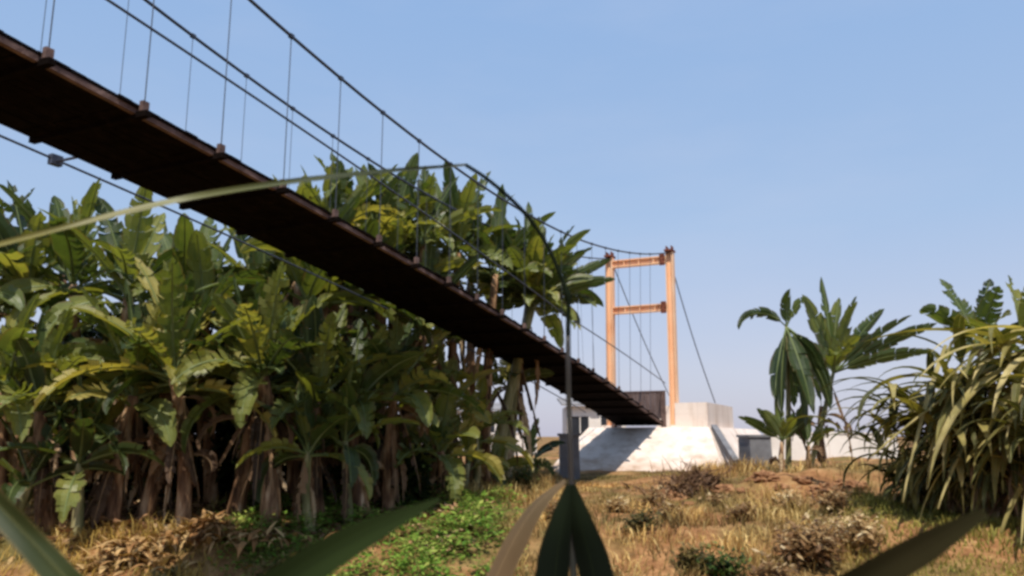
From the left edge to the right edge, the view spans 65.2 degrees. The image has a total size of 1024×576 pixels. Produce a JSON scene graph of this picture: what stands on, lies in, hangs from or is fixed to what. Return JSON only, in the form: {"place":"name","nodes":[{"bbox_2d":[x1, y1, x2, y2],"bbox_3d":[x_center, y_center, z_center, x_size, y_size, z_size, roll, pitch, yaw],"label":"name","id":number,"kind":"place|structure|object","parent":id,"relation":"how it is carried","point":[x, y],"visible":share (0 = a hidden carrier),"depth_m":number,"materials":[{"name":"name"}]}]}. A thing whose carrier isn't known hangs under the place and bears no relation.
{"place":"outdoors","nodes":[
{"label":"outdoors","id":0,"kind":"place"},
{"bbox_2d":[0,437,1023,575],"bbox_3d":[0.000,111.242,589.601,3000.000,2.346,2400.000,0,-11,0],"label":"ground","id":1,"kind":"structure","parent":0,"point":[552,456],"depth_m":14.16,"materials":[{"name":"brown plant"}]},
{"bbox_2d":[0,188,58,321],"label":"banana plant","id":2,"kind":"object","parent":1,"relation":"on","point":[11,217],"visible":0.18,"depth_m":19.82,"materials":[{"name":"green plant"}]},
{"bbox_2d":[0,490,82,575],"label":"grass blade","id":3,"kind":"object","parent":1,"relation":"on","point":[36,548],"depth_m":1.45,"materials":[{"name":"green plant"}]},
{"bbox_2d":[0,240,87,371],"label":"banana plant","id":4,"kind":"object","parent":1,"relation":"on","point":[15,298],"visible":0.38,"depth_m":17.10,"materials":[{"name":"green plant"}]},
{"bbox_2d":[0,180,101,501],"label":"banana plant","id":5,"kind":"object","parent":1,"relation":"on","point":[15,265],"visible":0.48,"depth_m":17.50,"materials":[{"name":"green plant"}]},
{"bbox_2d":[0,293,117,497],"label":"banana plant","id":6,"kind":"object","parent":1,"relation":"on","point":[19,421],"visible":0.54,"depth_m":14.94,"materials":[{"name":"green plant"}]},
{"bbox_2d":[0,390,131,513],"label":"banana plant","id":7,"kind":"object","parent":1,"relation":"on","point":[20,490],"visible":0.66,"depth_m":14.38,"materials":[{"name":"green plant"}]},
{"bbox_2d":[0,191,145,343],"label":"banana plant","id":8,"kind":"object","parent":1,"relation":"on","point":[58,203],"visible":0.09,"depth_m":20.07,"materials":[{"name":"green plant"}]},
{"bbox_2d":[0,177,156,479],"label":"banana plant","id":9,"kind":"object","parent":1,"relation":"on","point":[72,260],"visible":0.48,"depth_m":17.65,"materials":[{"name":"green plant"}]},
{"bbox_2d":[0,305,163,531],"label":"banana plant","id":10,"kind":"object","parent":1,"relation":"on","point":[37,379],"visible":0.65,"depth_m":14.72,"materials":[{"name":"green plant"}]},
{"bbox_2d":[0,365,164,535],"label":"banana plant","id":11,"kind":"object","parent":1,"relation":"on","point":[83,438],"visible":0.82,"depth_m":14.40,"materials":[{"name":"green plant"}]},
{"bbox_2d":[33,187,178,505],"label":"banana plant","id":12,"kind":"object","parent":1,"relation":"on","point":[141,238],"visible":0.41,"depth_m":17.32,"materials":[{"name":"green plant"}]},
{"bbox_2d":[21,279,240,528],"bbox_3d":[-7.330,2.209,15.520,3.331,4.777,3.613,-6,-12,28],"label":"banana plant","id":13,"kind":"object","parent":1,"relation":"on","point":[106,491],"visible":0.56,"depth_m":15.08,"materials":[{"name":"green plant"}]},
{"bbox_2d":[7,524,257,575],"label":"leaf heap","id":14,"kind":"object","parent":1,"relation":"on","point":[112,553],"visible":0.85,"depth_m":13.12,"materials":[{"name":"brown plant"}]},
{"bbox_2d":[41,273,248,520],"bbox_3d":[-6.991,2.184,15.653,4.015,4.879,3.932,0,-11,0],"label":"banana plant","id":15,"kind":"object","parent":1,"relation":"on","point":[151,489],"visible":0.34,"depth_m":15.52,"materials":[{"name":"green plant"}]},
{"bbox_2d":[81,221,217,494],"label":"banana plant","id":16,"kind":"object","parent":1,"relation":"on","point":[115,311],"visible":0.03,"depth_m":20.00,"materials":[{"name":"green plant"}]},
{"bbox_2d":[33,256,277,529],"bbox_3d":[-6.782,1.898,15.090,3.835,5.311,4.029,-9,-14,41],"label":"banana plant","id":17,"kind":"object","parent":1,"relation":"on","point":[168,336],"visible":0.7,"depth_m":14.97,"materials":[{"name":"green plant"}]},
{"bbox_2d":[151,562,188,575],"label":"shrub","id":18,"kind":"object","parent":1,"relation":"on","point":[166,571],"visible":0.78,"depth_m":12.44,"materials":[{"name":"brown plant"}]},
{"bbox_2d":[93,213,260,501],"bbox_3d":[-7.510,1.485,17.846,4.284,6.751,3.469,-7,-12,32],"label":"banana plant","id":19,"kind":"object","parent":1,"relation":"on","point":[184,230],"visible":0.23,"depth_m":17.50,"materials":[{"name":"green plant"}]},
{"bbox_2d":[101,217,292,507],"bbox_3d":[-6.928,1.506,17.965,4.180,6.802,3.968,10,-14,-42],"label":"banana plant","id":20,"kind":"object","parent":1,"relation":"on","point":[202,257],"visible":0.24,"depth_m":17.46,"materials":[{"name":"green plant"}]},
{"bbox_2d":[89,508,333,558],"bbox_3d":[-4.854,4.250,13.800,3.849,0.819,2.124,0,-11,0],"label":"leaf heap","id":21,"kind":"object","parent":1,"relation":"on","point":[202,530],"visible":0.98,"depth_m":13.60,"materials":[{"name":"brown plant"}]},
{"bbox_2d":[0,311,439,508],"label":"undergrowth","id":22,"kind":"object","parent":1,"relation":"on","point":[225,430],"visible":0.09,"depth_m":17.78,"materials":[{"name":"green plant"}]},
{"bbox_2d":[0,496,495,559],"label":"leaf litter","id":23,"kind":"object","parent":1,"relation":"on","point":[133,505],"visible":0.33,"depth_m":15.17,"materials":[{"name":"plant"}]},
{"bbox_2d":[209,230,292,325],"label":"banana plant","id":24,"kind":"object","parent":1,"relation":"on","point":[237,250],"visible":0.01,"depth_m":20.65,"materials":[{"name":"green plant"}]},
{"bbox_2d":[180,272,345,518],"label":"banana plant","id":25,"kind":"object","parent":1,"relation":"on","point":[242,469],"visible":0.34,"depth_m":15.69,"materials":[{"name":"green plant"}]},
{"bbox_2d":[170,259,357,527],"bbox_3d":[-5.117,2.051,15.390,3.897,5.179,3.966,0,-11,0],"label":"banana plant","id":26,"kind":"object","parent":1,"relation":"on","point":[255,339],"visible":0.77,"depth_m":15.22,"materials":[{"name":"green plant"}]},
{"bbox_2d":[207,224,343,503],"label":"banana plant","id":27,"kind":"object","parent":1,"relation":"on","point":[260,257],"visible":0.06,"depth_m":18.21,"materials":[{"name":"green plant"}]},
{"bbox_2d":[214,174,340,500],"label":"banana plant","id":28,"kind":"object","parent":1,"relation":"on","point":[290,481],"visible":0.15,"depth_m":17.32,"materials":[{"name":"green plant"}]},
{"bbox_2d":[195,195,395,499],"bbox_3d":[-4.934,1.306,17.310,3.572,6.827,4.246,-10,-14,43],"label":"banana plant","id":29,"kind":"object","parent":1,"relation":"on","point":[309,285],"visible":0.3,"depth_m":17.57,"materials":[{"name":"green plant"}]},
{"bbox_2d":[236,381,373,534],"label":"banana plant","id":30,"kind":"object","parent":1,"relation":"on","point":[304,433],"visible":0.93,"depth_m":14.90,"materials":[{"name":"green plant"}]},
{"bbox_2d":[0,163,613,575],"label":"bent reed","id":31,"kind":"object","parent":1,"relation":"on","point":[572,543],"visible":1,"depth_m":2.84,"materials":[{"name":"green plant"}]},
{"bbox_2d":[231,215,389,453],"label":"banana plant","id":32,"kind":"object","parent":1,"relation":"on","point":[328,288],"visible":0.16,"depth_m":17.92,"materials":[{"name":"green plant"}]},
{"bbox_2d":[249,294,406,522],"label":"banana plant","id":33,"kind":"object","parent":1,"relation":"on","point":[317,364],"visible":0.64,"depth_m":15.74,"materials":[{"name":"green plant"}]},
{"bbox_2d":[273,151,397,498],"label":"banana plant","id":34,"kind":"object","parent":1,"relation":"on","point":[365,192],"visible":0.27,"depth_m":18.57,"materials":[{"name":"green plant"}]},
{"bbox_2d":[269,161,421,376],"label":"banana plant","id":35,"kind":"object","parent":1,"relation":"on","point":[326,185],"visible":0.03,"depth_m":19.43,"materials":[{"name":"green plant"}]},
{"bbox_2d":[260,498,440,575],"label":"grass blade","id":36,"kind":"object","parent":1,"relation":"on","point":[328,555],"depth_m":1.54,"materials":[{"name":"green plant"}]},
{"bbox_2d":[270,204,431,488],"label":"banana plant","id":37,"kind":"object","parent":1,"relation":"on","point":[372,226],"visible":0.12,"depth_m":18.17,"materials":[{"name":"green plant"}]},
{"bbox_2d":[284,363,419,525],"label":"banana plant","id":38,"kind":"object","parent":1,"relation":"on","point":[354,455],"visible":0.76,"depth_m":15.46,"materials":[{"name":"green plant"}]},
{"bbox_2d":[273,318,438,513],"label":"banana plant","id":39,"kind":"object","parent":1,"relation":"on","point":[371,375],"visible":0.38,"depth_m":16.30,"materials":[{"name":"green plant"}]},
{"bbox_2d":[190,483,530,575],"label":"green weeds","id":40,"kind":"object","parent":1,"relation":"on","point":[436,548],"visible":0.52,"depth_m":14.43,"materials":[{"name":"green plant"}]},
{"bbox_2d":[314,155,423,390],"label":"banana plant","id":41,"kind":"object","parent":1,"relation":"on","point":[350,184],"visible":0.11,"depth_m":20.64,"materials":[{"name":"green plant"}]},
{"bbox_2d":[317,218,465,348],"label":"banana plant","id":42,"kind":"object","parent":1,"relation":"on","point":[455,262],"visible":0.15,"depth_m":19.01,"materials":[{"name":"green plant"}]},
{"bbox_2d":[345,168,443,491],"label":"banana plant","id":43,"kind":"object","parent":1,"relation":"on","point":[387,198],"visible":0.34,"depth_m":19.04,"materials":[{"name":"green plant"}]},
{"bbox_2d":[338,222,452,413],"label":"banana plant","id":44,"kind":"object","parent":1,"relation":"on","point":[443,273],"visible":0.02,"depth_m":19.86,"materials":[{"name":"green plant"}]},
{"bbox_2d":[352,152,442,413],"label":"banana plant","id":45,"kind":"object","parent":1,"relation":"on","point":[404,187],"visible":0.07,"depth_m":21.36,"materials":[{"name":"green plant"}]},
{"bbox_2d":[338,317,484,512],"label":"banana plant","id":46,"kind":"object","parent":1,"relation":"on","point":[388,471],"visible":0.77,"depth_m":16.86,"materials":[{"name":"green plant"}]},
{"bbox_2d":[338,225,484,439],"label":"banana plant","id":47,"kind":"object","parent":1,"relation":"on","point":[461,283],"visible":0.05,"depth_m":20.28,"materials":[{"name":"green plant"}]},
{"bbox_2d":[387,336,470,477],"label":"banana plant","id":48,"kind":"object","parent":1,"relation":"on","point":[433,358],"visible":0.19,"depth_m":19.45,"materials":[{"name":"green plant"}]},
{"bbox_2d":[398,461,459,503],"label":"shrub","id":49,"kind":"object","parent":1,"relation":"on","point":[408,490],"visible":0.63,"depth_m":17.20,"materials":[{"name":"green plant"}]},
{"bbox_2d":[366,232,498,456],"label":"banana plant","id":50,"kind":"object","parent":1,"relation":"on","point":[433,252],"visible":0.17,"depth_m":19.57,"materials":[{"name":"green plant"}]},
{"bbox_2d":[374,164,501,452],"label":"banana plant","id":51,"kind":"object","parent":1,"relation":"on","point":[434,210],"visible":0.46,"depth_m":20.01,"materials":[{"name":"green plant"}]},
{"bbox_2d":[380,385,505,503],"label":"banana plant","id":52,"kind":"object","parent":1,"relation":"on","point":[443,464],"visible":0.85,"depth_m":17.62,"materials":[{"name":"green plant"}]},
{"bbox_2d":[385,345,501,466],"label":"banana plant","id":53,"kind":"object","parent":1,"relation":"on","point":[452,363],"visible":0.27,"depth_m":18.96,"materials":[{"name":"green plant"}]},
{"bbox_2d":[366,158,522,466],"bbox_3d":[-1.684,1.048,20.989,4.246,8.489,4.445,0,-11,0],"label":"banana plant","id":54,"kind":"object","parent":1,"relation":"on","point":[466,198],"visible":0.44,"depth_m":20.72,"materials":[{"name":"green plant"}]},
{"bbox_2d":[422,415,509,494],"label":"banana plant","id":55,"kind":"object","parent":1,"relation":"on","point":[467,441],"visible":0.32,"depth_m":19.44,"materials":[{"name":"green plant"}]},
{"bbox_2d":[417,176,526,474],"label":"banana plant","id":56,"kind":"object","parent":1,"relation":"on","point":[438,194],"visible":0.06,"depth_m":22.27,"materials":[{"name":"green plant"}]},
{"bbox_2d":[428,377,533,488],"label":"banana plant","id":57,"kind":"object","parent":1,"relation":"on","point":[509,442],"visible":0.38,"depth_m":20.03,"materials":[{"name":"green plant"}]},
{"bbox_2d":[447,189,523,479],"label":"banana plant","id":58,"kind":"object","parent":1,"relation":"on","point":[470,363],"visible":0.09,"depth_m":22.39,"materials":[{"name":"green plant"}]},
{"bbox_2d":[440,184,558,488],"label":"banana plant","id":59,"kind":"object","parent":1,"relation":"on","point":[484,240],"visible":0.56,"depth_m":21.25,"materials":[{"name":"green plant"}]},
{"bbox_2d":[460,359,553,477],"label":"banana plant","id":60,"kind":"object","parent":1,"relation":"on","point":[530,375],"visible":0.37,"depth_m":22.05,"materials":[{"name":"green plant"}]},
{"bbox_2d":[491,429,528,491],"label":"banana plant","id":61,"kind":"object","parent":1,"relation":"on","point":[498,449],"visible":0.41,"depth_m":20.52,"materials":[{"name":"green plant"}]},
{"bbox_2d":[507,464,539,487],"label":"shrub","id":62,"kind":"object","parent":1,"relation":"on","point":[518,475],"visible":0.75,"depth_m":20.89,"materials":[{"name":"green plant"}]},
{"bbox_2d":[463,217,603,472],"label":"banana plant","id":63,"kind":"object","parent":1,"relation":"on","point":[552,321],"visible":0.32,"depth_m":21.66,"materials":[{"name":"green plant"}]},
{"bbox_2d":[474,227,596,480],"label":"banana plant","id":64,"kind":"object","parent":1,"relation":"on","point":[591,300],"visible":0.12,"depth_m":22.59,"materials":[{"name":"green plant"}]},
{"bbox_2d":[464,202,614,486],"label":"banana plant","id":65,"kind":"object","parent":1,"relation":"on","point":[544,282],"visible":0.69,"depth_m":21.77,"materials":[{"name":"green plant"}]},
{"bbox_2d":[514,418,564,478],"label":"banana plant","id":66,"kind":"object","parent":1,"relation":"on","point":[547,447],"visible":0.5,"depth_m":23.98,"materials":[{"name":"green plant"}]},
{"bbox_2d":[557,433,580,478],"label":"concrete block","id":67,"kind":"structure","parent":1,"relation":"on","point":[563,458],"depth_m":24.78,"materials":[{"name":"grey concrete"}]},
{"bbox_2d":[557,398,625,436],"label":"house","id":68,"kind":"structure","parent":1,"relation":"on","point":[582,422],"depth_m":43.42,"materials":[{"name":"white paint"}]},
{"bbox_2d":[572,415,589,436],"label":"window","id":69,"kind":"structure","parent":68,"relation":"in","point":[580,423],"depth_m":43.37,"materials":[{"name":"white paint"}]},
{"bbox_2d":[593,490,631,512],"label":"shrub","id":70,"kind":"object","parent":1,"relation":"on","point":[616,503],"visible":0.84,"depth_m":16.39,"materials":[{"name":"beige plant"}]},
{"bbox_2d":[617,504,662,531],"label":"shrub","id":71,"kind":"object","parent":1,"relation":"on","point":[642,520],"visible":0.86,"depth_m":14.54,"materials":[{"name":"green plant"}]},
{"bbox_2d":[638,483,673,507],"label":"shrub","id":72,"kind":"object","parent":1,"relation":"on","point":[651,500],"visible":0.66,"depth_m":17.79,"materials":[{"name":"brown plant"}]},
{"bbox_2d":[552,402,760,471],"bbox_3d":[7.283,6.100,32.432,7.477,3.025,18.054,-4,-11,20],"label":"bridge abutment","id":73,"kind":"object","parent":1,"relation":"on","point":[697,432],"visible":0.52,"depth_m":27.87,"materials":[{"name":"white concrete"}]},
{"bbox_2d":[0,0,715,427],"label":"suspension bridge","id":74,"kind":"structure","parent":73,"relation":"on","point":[46,98],"depth_m":12.79,"materials":[{"name":"wood"}]},
{"bbox_2d":[650,497,685,521],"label":"shrub","id":75,"kind":"object","parent":1,"relation":"on","point":[662,510],"visible":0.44,"depth_m":15.62,"materials":[{"name":"beige plant"}]},
{"bbox_2d":[617,454,753,497],"bbox_3d":[4.792,4.801,20.073,4.284,1.344,2.713,-1,-11,6],"label":"brush heap","id":76,"kind":"object","parent":1,"relation":"on","point":[692,480],"visible":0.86,"depth_m":19.70,"materials":[{"name":"brown plant"}]},
{"bbox_2d":[669,541,713,575],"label":"shrub","id":77,"kind":"object","parent":1,"relation":"on","point":[691,557],"visible":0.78,"depth_m":12.96,"materials":[{"name":"green plant"}]},
{"bbox_2d":[698,492,732,506],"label":"shrub","id":78,"kind":"object","parent":1,"relation":"on","point":[718,497],"visible":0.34,"depth_m":17.96,"materials":[{"name":"beige plant"}]},
{"bbox_2d":[694,537,751,575],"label":"shrub","id":79,"kind":"object","parent":1,"relation":"on","point":[720,566],"visible":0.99,"depth_m":12.52,"materials":[{"name":"green plant"}]},
{"bbox_2d":[709,484,736,493],"bbox_3d":[5.079,4.867,19.246,0.677,0.304,0.443,0,-11,0],"label":"earth clod","id":80,"kind":"object","parent":1,"relation":"on","point":[727,487],"visible":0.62,"depth_m":19.10,"materials":[{"name":"soil"}]},
{"bbox_2d":[721,501,767,521],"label":"shrub","id":81,"kind":"object","parent":1,"relation":"on","point":[742,508],"visible":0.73,"depth_m":15.79,"materials":[{"name":"brown plant"}]},
{"bbox_2d":[736,435,772,470],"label":"concrete block","id":82,"kind":"structure","parent":1,"relation":"on","point":[751,446],"depth_m":26.14,"materials":[{"name":"grey concrete"}]},
{"bbox_2d":[744,470,779,482],"bbox_3d":[6.068,4.628,19.504,0.903,0.389,0.570,0,-11,0],"label":"earth clod","id":83,"kind":"object","parent":1,"relation":"on","point":[764,476],"visible":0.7,"depth_m":19.34,"materials":[{"name":"brown soil"}]},
{"bbox_2d":[738,548,804,575],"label":"shrub","id":84,"kind":"object","parent":1,"relation":"on","point":[778,571],"visible":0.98,"depth_m":12.32,"materials":[{"name":"beige plant"}]},
{"bbox_2d":[738,400,812,471],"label":"banana plant","id":85,"kind":"object","parent":1,"relation":"on","point":[775,423],"visible":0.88,"depth_m":21.94,"materials":[{"name":"green plant"}]},
{"bbox_2d":[737,289,832,471],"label":"banana plant","id":86,"kind":"object","parent":1,"relation":"on","point":[798,363],"visible":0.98,"depth_m":22.36,"materials":[{"name":"green plant"}]},
{"bbox_2d":[765,486,811,509],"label":"shrub","id":87,"kind":"object","parent":1,"relation":"on","point":[788,496],"visible":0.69,"depth_m":16.61,"materials":[{"name":"beige plant"}]},
{"bbox_2d":[792,475,813,484],"bbox_3d":[6.993,4.693,19.373,0.605,0.336,0.476,0,-11,0],"label":"earth clod","id":88,"kind":"object","parent":1,"relation":"on","point":[804,480],"visible":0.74,"depth_m":19.23,"materials":[{"name":"soil"}]},
{"bbox_2d":[785,405,834,468],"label":"banana plant","id":89,"kind":"object","parent":1,"relation":"on","point":[806,432],"visible":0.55,"depth_m":22.12,"materials":[{"name":"green plant"}]},
{"bbox_2d":[762,512,860,573],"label":"shrub","id":90,"kind":"object","parent":1,"relation":"on","point":[807,547],"visible":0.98,"depth_m":13.12,"materials":[{"name":"dry brown leaves"},{"name":"twig"}]},
{"bbox_2d":[808,482,836,493],"bbox_3d":[7.277,4.739,18.728,0.748,0.392,0.598,0,-11,0],"label":"earth clod","id":91,"kind":"object","parent":1,"relation":"on","point":[813,488],"visible":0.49,"depth_m":18.59,"materials":[{"name":"soil"}]},
{"bbox_2d":[805,482,853,513],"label":"shrub","id":92,"kind":"object","parent":1,"relation":"on","point":[838,498],"visible":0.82,"depth_m":16.14,"materials":[{"name":"brown plant"}]},
{"bbox_2d":[764,432,898,459],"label":"boundary wall","id":93,"kind":"structure","parent":1,"relation":"on","point":[835,445],"depth_m":35.23,"materials":[{"name":"white paint"}]},
{"bbox_2d":[813,378,851,467],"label":"banana plant","id":94,"kind":"object","parent":1,"relation":"on","point":[819,456],"visible":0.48,"depth_m":24.31,"materials":[{"name":"green plant"}]},
{"bbox_2d":[811,505,887,554],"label":"shrub","id":95,"kind":"object","parent":1,"relation":"on","point":[863,532],"visible":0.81,"depth_m":13.85,"materials":[{"name":"brown plant"}]},
{"bbox_2d":[839,480,871,494],"bbox_3d":[8.100,4.773,18.859,0.840,0.514,0.676,0,-11,0],"label":"earth clod","id":96,"kind":"object","parent":1,"relation":"on","point":[849,484],"visible":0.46,"depth_m":18.72,"materials":[{"name":"soil"}]},
{"bbox_2d":[792,277,936,464],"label":"banana plant","id":97,"kind":"object","parent":1,"relation":"on","point":[829,330],"visible":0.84,"depth_m":23.25,"materials":[{"name":"green plant"}]},
{"bbox_2d":[779,372,1023,531],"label":"cane clump","id":98,"kind":"object","parent":1,"relation":"on","point":[995,460],"visible":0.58,"depth_m":15.42,"materials":[{"name":"green plant"}]},
{"bbox_2d":[839,508,988,575],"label":"grass blade","id":99,"kind":"object","parent":1,"relation":"on","point":[912,555],"depth_m":1.64,"materials":[{"name":"green plant"}]},
{"bbox_2d":[844,447,987,516],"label":"cane clump","id":100,"kind":"object","parent":1,"relation":"on","point":[890,489],"visible":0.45,"depth_m":16.43,"materials":[{"name":"green plant"}]},
{"bbox_2d":[813,314,1023,544],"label":"cane clump","id":101,"kind":"object","parent":1,"relation":"on","point":[1003,341],"visible":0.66,"depth_m":15.06,"materials":[{"name":"green plant"}]},
{"bbox_2d":[902,345,946,502],"bbox_3d":[7.892,2.510,15.222,1.841,2.989,0.117,6,-12,-30],"label":"dry cane","id":102,"kind":"object","parent":101,"relation":"attached to","point":[936,370],"visible":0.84,"depth_m":15.09,"materials":[{"name":"beige plant"}]},
{"bbox_2d":[871,350,1021,456],"bbox_3d":[8.375,2.164,15.271,3.648,2.053,0.136,3,-11,-14],"label":"dry cane","id":103,"kind":"object","parent":101,"relation":"on","point":[934,404],"visible":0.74,"depth_m":15.08,"materials":[{"name":"beige plant"}]},
{"bbox_2d":[937,432,970,508],"bbox_3d":[8.572,3.131,15.103,1.927,1.957,0.120,6,-12,-28],"label":"dry cane","id":104,"kind":"object","parent":101,"relation":"attached to","point":[949,476],"visible":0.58,"depth_m":14.78,"materials":[{"name":"beige plant"}]},
{"bbox_2d":[919,279,1018,503],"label":"banana plant","id":105,"kind":"object","parent":1,"relation":"on","point":[983,309],"visible":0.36,"depth_m":17.42,"materials":[{"name":"green plant"}]},
{"bbox_2d":[947,275,1023,386],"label":"banana plant","id":106,"kind":"object","parent":1,"relation":"on","point":[1019,303],"visible":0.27,"depth_m":17.16,"materials":[{"name":"green plant"}]},
{"bbox_2d":[0,0,1023,436],"label":"sky","id":107,"kind":"structure","parent":0,"point":[872,149],"materials":[{"name":"blue"}]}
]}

